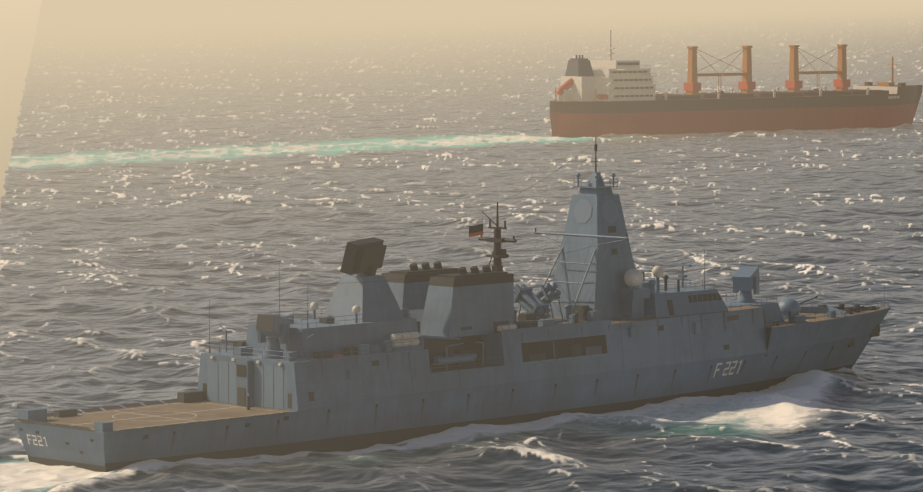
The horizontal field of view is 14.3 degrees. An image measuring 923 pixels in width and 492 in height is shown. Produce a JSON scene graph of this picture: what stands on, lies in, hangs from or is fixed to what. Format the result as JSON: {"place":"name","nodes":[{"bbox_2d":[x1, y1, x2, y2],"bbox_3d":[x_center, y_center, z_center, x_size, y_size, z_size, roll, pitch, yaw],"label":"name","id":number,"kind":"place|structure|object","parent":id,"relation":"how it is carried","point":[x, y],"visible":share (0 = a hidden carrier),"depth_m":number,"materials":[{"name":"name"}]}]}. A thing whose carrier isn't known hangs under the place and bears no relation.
{"place":"outdoors","nodes":[
{"label":"outdoors","id":0,"kind":"place"},
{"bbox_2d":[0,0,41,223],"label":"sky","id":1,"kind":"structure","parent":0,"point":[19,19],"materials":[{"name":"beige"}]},
{"bbox_2d":[0,0,922,491],"bbox_3d":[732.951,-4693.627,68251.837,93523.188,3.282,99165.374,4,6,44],"label":"sea","id":2,"kind":"structure","parent":0,"point":[184,180],"depth_m":866.20,"materials":[{"name":"liquid"}]},
{"bbox_2d":[13,136,890,471],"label":"frigate","id":3,"kind":"object","parent":2,"relation":"on","point":[369,358],"visible":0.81,"depth_m":423.84,"materials":[{"name":"grey metal"}]},
{"bbox_2d":[550,30,922,137],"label":"bulk carrier","id":4,"kind":"object","parent":2,"relation":"on","point":[596,98],"visible":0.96,"depth_m":1298.29,"materials":[{"name":"red metal"}]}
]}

